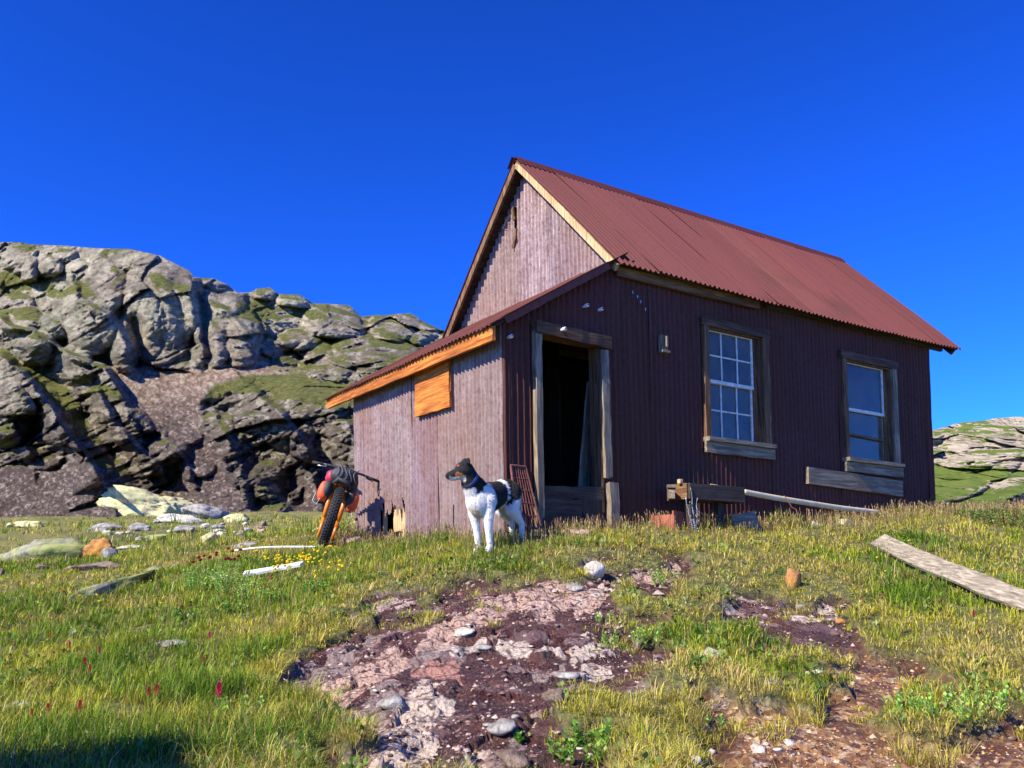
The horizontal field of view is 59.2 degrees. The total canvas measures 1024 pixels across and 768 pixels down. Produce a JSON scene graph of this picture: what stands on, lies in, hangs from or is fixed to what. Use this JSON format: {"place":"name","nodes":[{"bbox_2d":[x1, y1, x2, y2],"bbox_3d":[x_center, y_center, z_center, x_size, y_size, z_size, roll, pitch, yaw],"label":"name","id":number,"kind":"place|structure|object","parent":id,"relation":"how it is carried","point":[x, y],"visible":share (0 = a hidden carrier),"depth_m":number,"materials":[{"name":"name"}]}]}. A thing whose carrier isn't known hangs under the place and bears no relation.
{"place":"outdoors","nodes":[
{"label":"outdoors","id":0,"kind":"place"},
{"bbox_2d":[0,242,1023,517],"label":"hills","id":1,"kind":"structure","parent":0,"point":[150,372],"depth_m":74.11,"materials":[{"name":"stone"}]},
{"bbox_2d":[95,485,194,516],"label":"boulder","id":2,"kind":"object","parent":1,"relation":"on","point":[123,500],"visible":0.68,"depth_m":43.06,"materials":[{"name":"stone"}]},
{"bbox_2d":[0,509,1023,767],"bbox_3d":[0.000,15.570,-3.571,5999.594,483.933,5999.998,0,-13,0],"label":"ground","id":3,"kind":"structure","parent":0,"point":[432,653],"depth_m":5.26,"materials":[{"name":"soil"}]},
{"bbox_2d":[0,700,43,711],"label":"rock","id":4,"kind":"object","parent":3,"relation":"on","point":[21,701],"visible":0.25,"depth_m":4.04,"materials":[{"name":"stone"}]},
{"bbox_2d":[14,521,43,527],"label":"stone","id":5,"kind":"object","parent":3,"relation":"on","point":[23,523],"visible":0.72,"depth_m":27.88,"materials":[{"name":"stone"}]},
{"bbox_2d":[36,564,48,569],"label":"stone","id":6,"kind":"object","parent":3,"relation":"on","point":[40,566],"visible":0.63,"depth_m":11.63,"materials":[{"name":"stone"}]},
{"bbox_2d":[0,538,85,561],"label":"boulder","id":7,"kind":"object","parent":3,"relation":"on","point":[41,548],"visible":0.59,"depth_m":13.65,"materials":[{"name":"stone"}]},
{"bbox_2d":[76,700,82,719],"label":"wildflower","id":8,"kind":"object","parent":3,"relation":"on","point":[79,705],"visible":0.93,"depth_m":3.77,"materials":[{"name":"red plant"}]},
{"bbox_2d":[65,561,122,571],"bbox_3d":[-5.274,2.325,11.396,0.798,0.155,0.349,-4,-5,-1],"label":"rock","id":9,"kind":"object","parent":3,"relation":"on","point":[98,565],"visible":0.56,"depth_m":11.28,"materials":[{"name":"stone"}]},
{"bbox_2d":[83,537,114,558],"bbox_3d":[-6.242,2.537,13.681,0.471,0.408,0.356,-3,-13,14],"label":"boulder","id":10,"kind":"object","parent":3,"relation":"on","point":[93,546],"visible":0.52,"depth_m":13.56,"materials":[{"name":"stone"}]},
{"bbox_2d":[95,528,107,532],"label":"stone","id":11,"kind":"object","parent":3,"relation":"on","point":[101,530],"visible":0.52,"depth_m":20.25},
{"bbox_2d":[85,522,124,531],"bbox_3d":[-10.354,3.697,23.111,1.025,0.304,0.720,-1,-7,0],"label":"rock","id":12,"kind":"object","parent":3,"relation":"on","point":[105,525],"visible":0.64,"depth_m":22.86,"materials":[{"name":"stone"}]},
{"bbox_2d":[102,530,112,534],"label":"stone","id":13,"kind":"object","parent":3,"relation":"on","point":[107,533],"visible":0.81,"depth_m":19.71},
{"bbox_2d":[101,547,117,558],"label":"rock","id":14,"kind":"object","parent":3,"relation":"on","point":[106,551],"visible":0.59,"depth_m":13.09,"materials":[{"name":"stone"}]},
{"bbox_2d":[68,571,154,604],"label":"slab","id":15,"kind":"structure","parent":3,"relation":"on","point":[100,587],"depth_m":8.68,"materials":[{"name":"stone"}]},
{"bbox_2d":[115,545,142,549],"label":"stone","id":16,"kind":"object","parent":3,"relation":"on","point":[122,548],"visible":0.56,"depth_m":14.75,"materials":[{"name":"stone"}]},
{"bbox_2d":[127,522,150,530],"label":"rock","id":17,"kind":"object","parent":3,"relation":"on","point":[137,526],"visible":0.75,"depth_m":20.84,"materials":[{"name":"stone"}]},
{"bbox_2d":[147,686,150,708],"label":"wildflower","id":18,"kind":"object","parent":3,"relation":"on","point":[148,691],"visible":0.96,"depth_m":4.00,"materials":[{"name":"red plant"}]},
{"bbox_2d":[135,534,168,540],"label":"stone","id":19,"kind":"object","parent":3,"relation":"on","point":[151,536],"visible":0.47,"depth_m":17.48,"materials":[{"name":"stone"}]},
{"bbox_2d":[119,733,185,759],"bbox_3d":[-1.337,1.360,3.372,0.233,0.098,0.177,10,-16,-37],"label":"leafy plant","id":20,"kind":"object","parent":3,"relation":"on","point":[143,745],"visible":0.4,"depth_m":3.35,"materials":[{"name":"green plant"}]},
{"bbox_2d":[144,565,162,571],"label":"stone","id":21,"kind":"object","parent":3,"relation":"on","point":[153,568],"visible":0.62,"depth_m":10.30,"materials":[{"name":"stone"}]},
{"bbox_2d":[154,683,158,708],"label":"wildflower","id":22,"kind":"object","parent":3,"relation":"on","point":[156,687],"visible":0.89,"depth_m":4.00,"materials":[{"name":"red plant"}]},
{"bbox_2d":[142,628,174,638],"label":"leafy plant","id":23,"kind":"object","parent":3,"relation":"on","point":[164,633],"visible":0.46,"depth_m":5.98,"materials":[{"name":"green plant"}]},
{"bbox_2d":[156,639,188,646],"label":"rock","id":24,"kind":"object","parent":3,"relation":"on","point":[163,642],"visible":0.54,"depth_m":5.70,"materials":[{"name":"stone"}]},
{"bbox_2d":[153,513,203,523],"bbox_3d":[-11.440,4.718,31.280,1.816,0.478,1.023,0,-7,0],"label":"rock","id":25,"kind":"object","parent":3,"relation":"on","point":[164,518],"visible":0.61,"depth_m":30.90,"materials":[{"name":"stone"}]},
{"bbox_2d":[172,525,193,532],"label":"rock","id":26,"kind":"object","parent":3,"relation":"on","point":[180,527],"visible":0.78,"depth_m":20.58,"materials":[{"name":"stone"}]},
{"bbox_2d":[172,606,200,621],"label":"leafy plant","id":27,"kind":"object","parent":3,"relation":"on","point":[179,613],"visible":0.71,"depth_m":6.56,"materials":[{"name":"green plant"}]},
{"bbox_2d":[182,564,215,589],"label":"leafy plant","id":28,"kind":"object","parent":3,"relation":"on","point":[191,575],"visible":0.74,"depth_m":8.44,"materials":[{"name":"green plant"}]},
{"bbox_2d":[180,504,228,518],"bbox_3d":[-13.441,5.627,39.473,1.968,0.785,1.545,0,-7,0],"label":"boulder","id":29,"kind":"object","parent":3,"relation":"on","point":[205,511],"visible":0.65,"depth_m":38.95,"materials":[{"name":"stone"}]},
{"bbox_2d":[201,532,219,542],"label":"stone","id":30,"kind":"object","parent":3,"relation":"on","point":[209,535],"visible":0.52,"depth_m":14.84,"materials":[{"name":"stone"}]},
{"bbox_2d":[194,560,239,590],"bbox_3d":[-2.759,1.804,8.439,0.400,0.298,0.319,11,-17,-40],"label":"leafy plant","id":31,"kind":"object","parent":3,"relation":"on","point":[209,573],"visible":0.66,"depth_m":8.37,"materials":[{"name":"green plant"}]},
{"bbox_2d":[210,524,224,528],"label":"stone","id":32,"kind":"object","parent":3,"relation":"on","point":[218,526],"visible":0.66,"depth_m":20.97,"materials":[{"name":"stone"}]},
{"bbox_2d":[215,681,223,723],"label":"wildflower","id":33,"kind":"object","parent":3,"relation":"on","point":[219,689],"visible":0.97,"depth_m":3.75,"materials":[{"name":"red plant"}]},
{"bbox_2d":[221,598,247,614],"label":"leafy plant","id":34,"kind":"object","parent":3,"relation":"on","point":[224,605],"visible":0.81,"depth_m":6.91,"materials":[{"name":"green plant"}]},
{"bbox_2d":[223,513,249,522],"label":"rock","id":35,"kind":"object","parent":3,"relation":"on","point":[237,515],"visible":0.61,"depth_m":24.56,"materials":[{"name":"stone"}]},
{"bbox_2d":[213,567,260,598],"bbox_3d":[-2.424,1.725,7.834,0.427,0.271,0.436,-12,-18,43],"label":"leafy plant","id":36,"kind":"object","parent":3,"relation":"on","point":[225,582],"visible":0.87,"depth_m":7.74,"materials":[{"name":"green plant"}]},
{"bbox_2d":[213,694,263,717],"bbox_3d":[-1.228,1.457,4.062,0.226,0.110,0.227,7,-15,-28],"label":"leafy plant","id":37,"kind":"object","parent":3,"relation":"on","point":[260,699],"visible":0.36,"depth_m":4.07,"materials":[{"name":"green plant"}]},
{"bbox_2d":[234,541,259,548],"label":"rock","id":38,"kind":"object","parent":3,"relation":"on","point":[249,542],"visible":0.51,"depth_m":12.86,"materials":[{"name":"stone"}]},
{"bbox_2d":[234,582,267,602],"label":"leafy plant","id":39,"kind":"object","parent":3,"relation":"on","point":[249,591],"visible":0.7,"depth_m":7.32,"materials":[{"name":"green plant"}]},
{"bbox_2d":[251,524,264,529],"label":"stone","id":40,"kind":"object","parent":3,"relation":"on","point":[260,526],"visible":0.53,"depth_m":20.26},
{"bbox_2d":[243,561,303,576],"bbox_3d":[-2.294,1.778,8.677,0.587,0.152,0.125,-1,-13,5],"label":"white board","id":41,"kind":"object","parent":3,"relation":"on","point":[271,569],"visible":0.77,"depth_m":8.65,"materials":[{"name":"paint"}]},
{"bbox_2d":[234,546,314,550],"bbox_3d":[-2.839,1.967,10.829,1.657,0.053,0.080,-11,-17,40],"label":"white pipe","id":42,"kind":"object","parent":3,"relation":"on","point":[273,547],"visible":0.73,"depth_m":10.88,"materials":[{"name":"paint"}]},
{"bbox_2d":[263,587,292,602],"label":"leafy plant","id":43,"kind":"object","parent":3,"relation":"on","point":[273,596],"visible":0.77,"depth_m":7.25,"materials":[{"name":"green plant"}]},
{"bbox_2d":[303,579,328,593],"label":"leafy plant","id":44,"kind":"object","parent":3,"relation":"on","point":[325,585],"visible":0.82,"depth_m":7.48,"materials":[{"name":"green plant"}]},
{"bbox_2d":[312,461,379,546],"bbox_3d":[-2.269,1.635,11.574,0.923,1.029,1.908,18,-16,-9],"label":"bicycle","id":45,"kind":"object","parent":3,"relation":"on","point":[333,510],"visible":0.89,"depth_m":10.94,"materials":[{"name":"rubber"}]},
{"bbox_2d":[312,480,332,503],"bbox_3d":[-2.319,1.335,11.085,0.205,0.333,0.199,18,-16,-9],"label":"fork bag","id":46,"kind":"object","parent":45,"relation":"attached to","point":[325,490],"visible":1,"depth_m":11.03,"materials":[{"name":"orange fabric"}]},
{"bbox_2d":[325,470,331,480],"bbox_3d":[-2.247,1.180,11.359,0.202,0.192,0.245,18,-16,-9],"label":"stuff sack","id":47,"kind":"object","parent":45,"relation":"on","point":[328,477],"visible":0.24,"depth_m":11.26,"materials":[{"name":"red fabric"}]},
{"bbox_2d":[330,463,359,487],"bbox_3d":[-2.069,1.137,11.159,0.347,0.238,0.267,18,-16,-9],"label":"handlebar bag","id":48,"kind":"object","parent":45,"relation":"hanging from","point":[350,475],"visible":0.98,"depth_m":11.07,"materials":[{"name":"black fabric"}]},
{"bbox_2d":[345,490,358,516],"bbox_3d":[-1.981,1.475,11.133,0.178,0.340,0.198,3,-13,-12],"label":"fork bag","id":49,"kind":"object","parent":45,"relation":"hanging from","point":[351,500],"visible":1,"depth_m":11.07,"materials":[{"name":"orange fabric"}]},
{"bbox_2d":[346,481,358,491],"bbox_3d":[-1.999,1.284,11.263,0.140,0.236,0.239,18,-16,-9],"label":"frame bag","id":50,"kind":"object","parent":45,"relation":"hanging from","point":[355,487],"visible":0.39,"depth_m":11.16,"materials":[{"name":"black fabric"}]},
{"bbox_2d":[341,536,361,543],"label":"stone","id":51,"kind":"object","parent":3,"relation":"on","point":[350,539],"visible":0.45,"depth_m":11.03,"materials":[{"name":"stone"}]},
{"bbox_2d":[376,695,404,709],"bbox_3d":[-0.565,1.486,4.203,0.142,0.058,0.106,-3,-5,-1],"label":"rock","id":52,"kind":"object","parent":3,"relation":"on","point":[388,703],"visible":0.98,"depth_m":4.17,"materials":[{"name":"stone"}]},
{"bbox_2d":[454,746,461,750],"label":"pebble","id":53,"kind":"object","parent":3,"relation":"on","point":[459,748],"visible":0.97,"depth_m":3.52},
{"bbox_2d":[454,627,475,636],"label":"stone","id":54,"kind":"object","parent":3,"relation":"on","point":[462,631],"visible":1,"depth_m":5.57,"materials":[{"name":"stone"}]},
{"bbox_2d":[474,643,492,650],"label":"stone","id":55,"kind":"object","parent":3,"relation":"on","point":[480,646],"visible":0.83,"depth_m":5.31,"materials":[{"name":"stone"}]},
{"bbox_2d":[445,457,524,552],"bbox_3d":[-0.195,1.118,8.512,0.323,0.899,0.926,-10,-5,36],"label":"dog","id":56,"kind":"object","parent":3,"relation":"on","point":[485,501],"visible":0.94,"depth_m":8.31},
{"bbox_2d":[486,718,516,735],"bbox_3d":[-0.043,1.442,3.787,0.132,0.064,0.080,-1,-5,0],"label":"rock","id":57,"kind":"object","parent":3,"relation":"on","point":[501,726],"visible":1,"depth_m":3.77,"materials":[{"name":"stone"}]},
{"bbox_2d":[0,497,1022,567],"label":"meadow grass","id":58,"kind":"structure","parent":3,"relation":"on","point":[192,535],"depth_m":19.48,"materials":[{"name":"plant"}]},
{"bbox_2d":[0,496,1023,767],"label":"grass","id":59,"kind":"structure","parent":3,"relation":"on","point":[206,722],"depth_m":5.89,"materials":[{"name":"plant"}]},
{"bbox_2d":[0,522,1023,767],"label":"ground cover","id":60,"kind":"object","parent":3,"relation":"on","point":[608,730],"visible":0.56,"depth_m":5.36,"materials":[{"name":"green plant"}]},
{"bbox_2d":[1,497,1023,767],"bbox_3d":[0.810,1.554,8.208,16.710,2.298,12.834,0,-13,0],"label":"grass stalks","id":61,"kind":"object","parent":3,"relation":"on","point":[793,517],"depth_m":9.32,"materials":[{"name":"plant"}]},
{"bbox_2d":[496,747,531,767],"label":"rock","id":62,"kind":"object","parent":3,"relation":"on","point":[510,757],"visible":0.98,"depth_m":3.38,"materials":[{"name":"stone"}]},
{"bbox_2d":[511,714,519,717],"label":"pebble","id":63,"kind":"object","parent":3,"relation":"on","point":[515,716],"visible":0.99,"depth_m":3.91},
{"bbox_2d":[513,729,530,744],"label":"leafy plant","id":64,"kind":"object","parent":3,"relation":"on","point":[520,738],"visible":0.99,"depth_m":3.75,"materials":[{"name":"green plant"}]},
{"bbox_2d":[541,688,563,702],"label":"rock","id":65,"kind":"object","parent":3,"relation":"on","point":[554,694],"visible":0.91,"depth_m":3.96,"materials":[{"name":"stone"}]},
{"bbox_2d":[552,671,580,679],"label":"rock","id":66,"kind":"object","parent":3,"relation":"on","point":[568,675],"visible":0.98,"depth_m":4.62,"materials":[{"name":"stone"}]},
{"bbox_2d":[566,584,583,590],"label":"stone","id":67,"kind":"object","parent":3,"relation":"on","point":[574,587],"visible":1,"depth_m":6.77,"materials":[{"name":"stone"}]},
{"bbox_2d":[561,529,590,533],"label":"stone","id":68,"kind":"object","parent":3,"relation":"on","point":[576,531],"visible":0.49,"depth_m":9.07,"materials":[{"name":"stone"}]},
{"bbox_2d":[543,728,610,767],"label":"leafy plant","id":69,"kind":"object","parent":3,"relation":"on","point":[562,751],"visible":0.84,"depth_m":3.47,"materials":[{"name":"green plant"}]},
{"bbox_2d":[569,717,619,748],"bbox_3d":[0.321,1.399,3.638,0.208,0.121,0.203,-8,-15,30],"label":"leafy plant","id":70,"kind":"object","parent":3,"relation":"on","point":[597,733],"visible":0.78,"depth_m":3.59,"materials":[{"name":"green plant"}]},
{"bbox_2d":[585,561,605,577],"bbox_3d":[0.662,1.503,7.230,0.177,0.174,0.117,2,-1,0],"label":"rock","id":71,"kind":"object","parent":3,"relation":"on","point":[596,569],"visible":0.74,"depth_m":7.19,"materials":[{"name":"stone"}]},
{"bbox_2d":[594,610,612,622],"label":"leafy plant","id":72,"kind":"object","parent":3,"relation":"on","point":[600,617],"visible":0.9,"depth_m":5.93,"materials":[{"name":"green plant"}]},
{"bbox_2d":[601,628,617,649],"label":"leafy plant","id":73,"kind":"object","parent":3,"relation":"on","point":[605,640],"visible":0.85,"depth_m":5.42,"materials":[{"name":"green plant"}]},
{"bbox_2d":[323,156,961,537],"bbox_3d":[2.166,0.000,13.269,8.600,5.608,4.595,8,-15,-33],"label":"cabin","id":74,"kind":"object","parent":3,"relation":"on","point":[601,349],"visible":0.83,"depth_m":11.31,"materials":[{"name":"metal"}]},
{"bbox_2d":[510,464,541,529],"bbox_3d":[0.141,1.136,9.079,0.323,0.650,0.143,10,-16,-38],"label":"iron grating","id":75,"kind":"object","parent":74,"relation":"attached to","point":[524,490],"visible":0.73,"depth_m":9.09,"materials":[{"name":"metal"}]},
{"bbox_2d":[698,315,776,459],"bbox_3d":[2.758,0.071,11.159,1.223,1.671,0.210,8,-15,-33],"label":"window","id":76,"kind":"structure","parent":74,"relation":"in","point":[736,385],"depth_m":11.22,"materials":[{"name":"brown wood"}]},
{"bbox_2d":[745,489,889,514],"bbox_3d":[4.070,1.541,11.353,3.540,0.209,0.171,10,-16,-37],"label":"water pipe","id":77,"kind":"object","parent":74,"relation":"attached to","point":[784,498],"visible":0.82,"depth_m":11.00,"materials":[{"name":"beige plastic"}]},
{"bbox_2d":[838,349,904,476],"bbox_3d":[4.986,0.436,12.593,1.336,1.675,0.210,8,-15,-33],"label":"window","id":78,"kind":"structure","parent":74,"relation":"in","point":[869,384],"depth_m":12.66,"materials":[{"name":"brown wood"}]},
{"bbox_2d":[630,621,662,646],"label":"leafy plant","id":79,"kind":"object","parent":3,"relation":"on","point":[651,630],"visible":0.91,"depth_m":5.36,"materials":[{"name":"green plant"}]},
{"bbox_2d":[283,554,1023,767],"bbox_3d":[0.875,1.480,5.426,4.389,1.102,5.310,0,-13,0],"label":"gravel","id":80,"kind":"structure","parent":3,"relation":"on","point":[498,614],"depth_m":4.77,"materials":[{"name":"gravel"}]},
{"bbox_2d":[650,568,676,586],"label":"leafy plant","id":81,"kind":"object","parent":3,"relation":"on","point":[653,577],"visible":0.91,"depth_m":7.26,"materials":[{"name":"green plant"}]},
{"bbox_2d":[651,510,684,529],"bbox_3d":[1.690,1.520,9.759,0.280,0.270,0.240,-10,-16,38],"label":"brick","id":82,"kind":"object","parent":3,"relation":"on","point":[672,519],"visible":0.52,"depth_m":9.67,"materials":[{"name":"brick"}]},
{"bbox_2d":[692,755,702,763],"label":"stone","id":83,"kind":"object","parent":3,"relation":"on","point":[698,760],"visible":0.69,"depth_m":3.28,"materials":[{"name":"stone"}]},
{"bbox_2d":[667,479,744,531],"bbox_3d":[2.069,1.441,9.935,1.018,0.715,0.441,8,-15,-33],"label":"bench","id":84,"kind":"object","parent":3,"relation":"on","point":[718,497],"visible":0.85,"depth_m":9.80,"materials":[{"name":"brown wood"}]},
{"bbox_2d":[685,487,698,532],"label":"falling water","id":85,"kind":"structure","parent":84,"relation":"attached to","point":[693,514],"depth_m":9.57,"materials":[{"name":"white liquid"}]},
{"bbox_2d":[705,748,715,753],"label":"stone","id":86,"kind":"object","parent":3,"relation":"on","point":[713,752],"visible":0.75,"depth_m":3.73,"materials":[{"name":"stone"}]},
{"bbox_2d":[703,647,719,657],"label":"stone","id":87,"kind":"object","parent":3,"relation":"on","point":[712,649],"visible":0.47,"depth_m":5.00,"materials":[{"name":"stone"}]},
{"bbox_2d":[705,713,725,728],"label":"leafy plant","id":88,"kind":"object","parent":3,"relation":"on","point":[720,718],"visible":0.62,"depth_m":3.91,"materials":[{"name":"green plant"}]},
{"bbox_2d":[730,511,760,531],"bbox_3d":[2.646,1.579,10.191,0.445,0.314,0.090,9,-16,-35],"label":"leaning board","id":89,"kind":"object","parent":3,"relation":"on","point":[741,517],"visible":0.63,"depth_m":10.20,"materials":[{"name":"blue wood"}]},
{"bbox_2d":[750,742,765,752],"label":"stone","id":90,"kind":"object","parent":3,"relation":"on","point":[756,748],"visible":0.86,"depth_m":3.64,"materials":[{"name":"stone"}]},
{"bbox_2d":[757,677,778,683],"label":"stone","id":91,"kind":"object","parent":3,"relation":"on","point":[767,681],"visible":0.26,"depth_m":4.55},
{"bbox_2d":[776,603,787,610],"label":"stone","id":92,"kind":"object","parent":3,"relation":"on","point":[783,605],"visible":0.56,"depth_m":6.75,"materials":[{"name":"stone"}]},
{"bbox_2d":[783,739,795,745],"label":"stone","id":93,"kind":"object","parent":3,"relation":"on","point":[789,742],"visible":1,"depth_m":3.79,"materials":[{"name":"stone"}]},
{"bbox_2d":[785,568,801,588],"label":"rock","id":94,"kind":"object","parent":3,"relation":"on","point":[792,575],"visible":0.74,"depth_m":7.21,"materials":[{"name":"stone"}]},
{"bbox_2d":[795,604,805,609],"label":"stone","id":95,"kind":"object","parent":3,"relation":"on","point":[798,606],"visible":0.63,"depth_m":6.81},
{"bbox_2d":[806,669,821,675],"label":"stone","id":96,"kind":"object","parent":3,"relation":"on","point":[814,672],"visible":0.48,"depth_m":4.81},
{"bbox_2d":[835,618,845,623],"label":"stone","id":97,"kind":"object","parent":3,"relation":"on","point":[840,621],"visible":1,"depth_m":6.37,"materials":[{"name":"stone"}]},
{"bbox_2d":[837,519,851,525],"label":"stone","id":98,"kind":"object","parent":3,"relation":"on","point":[846,520],"visible":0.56,"depth_m":11.19,"materials":[{"name":"stone"}]},
{"bbox_2d":[881,691,922,716],"bbox_3d":[1.879,1.514,4.272,0.214,0.098,0.207,8,-15,-31],"label":"leafy plant","id":99,"kind":"object","parent":3,"relation":"on","point":[917,704],"visible":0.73,"depth_m":4.22,"materials":[{"name":"green plant"}]},
{"bbox_2d":[894,687,985,724],"bbox_3d":[1.992,1.504,4.227,0.398,0.133,0.402,-3,-13,12],"label":"leafy plant","id":100,"kind":"object","parent":3,"relation":"on","point":[928,708],"visible":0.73,"depth_m":4.15,"materials":[{"name":"green plant"}]},
{"bbox_2d":[870,534,1023,610],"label":"plank","id":101,"kind":"object","parent":3,"relation":"on","point":[988,586],"visible":0.96,"depth_m":7.82,"materials":[{"name":"wood"}]},
{"bbox_2d":[972,610,976,628],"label":"wildflower","id":102,"kind":"object","parent":3,"relation":"on","point":[973,612],"visible":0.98,"depth_m":6.13,"materials":[{"name":"pink plant"}]},
{"bbox_2d":[953,508,996,519],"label":"willow bush","id":103,"kind":"object","parent":3,"relation":"on","point":[961,511],"visible":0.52,"depth_m":12.38,"materials":[{"name":"green plant"}]},
{"bbox_2d":[942,681,1009,717],"bbox_3d":[2.230,1.509,4.332,0.294,0.143,0.272,-8,-15,30],"label":"leafy plant","id":104,"kind":"object","parent":3,"relation":"on","point":[1001,695],"visible":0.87,"depth_m":4.33,"materials":[{"name":"green plant"}]},
{"bbox_2d":[973,759,983,765],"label":"pebble","id":105,"kind":"object","parent":3,"relation":"on","point":[978,762],"visible":0.93,"depth_m":3.77,"materials":[{"name":"stone"}]},
{"bbox_2d":[968,505,1023,528],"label":"willow bush","id":106,"kind":"object","parent":3,"relation":"on","point":[1002,518],"visible":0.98,"depth_m":11.86,"materials":[{"name":"green plant"}]},
{"bbox_2d":[0,0,1023,429],"label":"sky","id":107,"kind":"structure","parent":0,"point":[357,154],"materials":[{"name":"blue"}]}
]}

